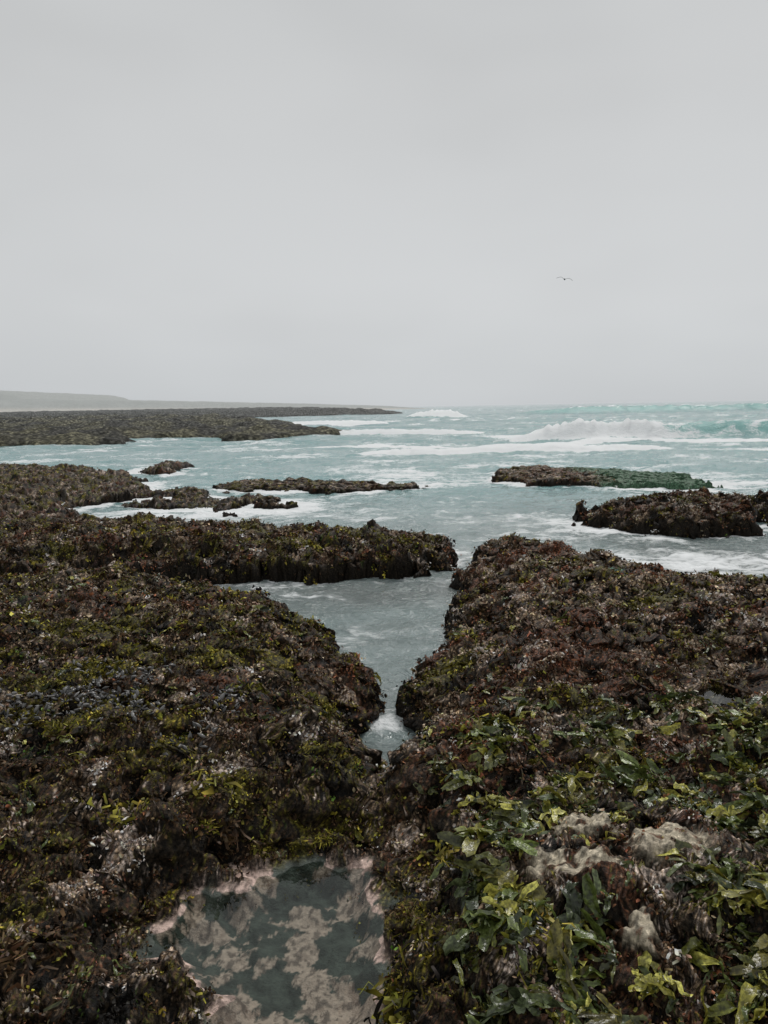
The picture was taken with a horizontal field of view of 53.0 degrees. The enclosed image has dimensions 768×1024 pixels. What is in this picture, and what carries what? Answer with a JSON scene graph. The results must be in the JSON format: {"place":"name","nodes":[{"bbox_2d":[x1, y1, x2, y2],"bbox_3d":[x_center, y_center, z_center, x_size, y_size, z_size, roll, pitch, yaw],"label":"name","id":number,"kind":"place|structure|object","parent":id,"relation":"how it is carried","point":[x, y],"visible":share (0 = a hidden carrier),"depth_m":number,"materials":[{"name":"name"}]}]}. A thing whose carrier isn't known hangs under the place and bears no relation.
{"place":"outdoors","nodes":[
{"label":"outdoors","id":0,"kind":"place"},
{"bbox_2d":[0,407,402,416],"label":"headland","id":1,"kind":"structure","parent":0,"point":[279,411],"depth_m":221.16,"materials":[{"name":"grey stone"}]},
{"bbox_2d":[0,391,433,411],"bbox_3d":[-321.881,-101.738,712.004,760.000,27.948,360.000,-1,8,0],"label":"hills","id":2,"kind":"structure","parent":0,"point":[14,401],"depth_m":606.58,"materials":[{"name":"grey"}]},
{"bbox_2d":[0,460,767,1023],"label":"rocky shore","id":3,"kind":"structure","parent":0,"point":[304,956],"depth_m":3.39,"materials":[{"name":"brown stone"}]},
{"bbox_2d":[0,646,246,755],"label":"mussel bed","id":4,"kind":"object","parent":3,"relation":"on","point":[67,690],"visible":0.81,"depth_m":4.16,"materials":[{"name":"black"}]},
{"bbox_2d":[0,558,767,1023],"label":"sea lettuce","id":5,"kind":"object","parent":3,"relation":"on","point":[500,888],"visible":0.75,"depth_m":2.53,"materials":[{"name":"green plant"}]},
{"bbox_2d":[213,465,767,538],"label":"reef seaweed turf","id":6,"kind":"structure","parent":3,"relation":"on","point":[666,505],"depth_m":13.24,"materials":[{"name":"brown plant"}]},
{"bbox_2d":[491,464,722,489],"bbox_3d":[5.722,-0.787,21.203,6.989,0.829,8.317,-1,8,0],"label":"flat reef rock","id":7,"kind":"object","parent":3,"relation":"on","point":[626,479],"visible":0.42,"depth_m":20.05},
{"bbox_2d":[571,486,767,539],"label":"sea rock","id":8,"kind":"object","parent":3,"relation":"on","point":[642,526],"visible":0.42,"depth_m":12.47,"materials":[{"name":"black stone"}]},
{"bbox_2d":[755,490,767,505],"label":"sea rock","id":9,"kind":"object","parent":3,"relation":"on","point":[763,495],"visible":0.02,"depth_m":14.88,"materials":[{"name":"black stone"}]},
{"bbox_2d":[0,400,767,766],"bbox_3d":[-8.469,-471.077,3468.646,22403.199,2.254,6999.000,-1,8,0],"label":"sea","id":10,"kind":"structure","parent":0,"point":[454,458],"depth_m":22.98,"materials":[{"name":"liquid"}]},
{"bbox_2d":[0,413,341,446],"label":"reef","id":11,"kind":"object","parent":10,"relation":"in","point":[103,429],"visible":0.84,"depth_m":61.68},
{"bbox_2d":[212,477,428,508],"bbox_3d":[-1.811,-0.365,19.355,7.698,0.762,7.576,-1,8,0],"label":"reef rock","id":12,"kind":"object","parent":10,"relation":"in","point":[269,503],"visible":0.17,"depth_m":19.76,"materials":[{"name":"brown stone"}]},
{"bbox_2d":[0,0,767,406],"label":"sky","id":13,"kind":"structure","parent":0,"point":[337,202],"materials":[{"name":"grey"}]}
]}

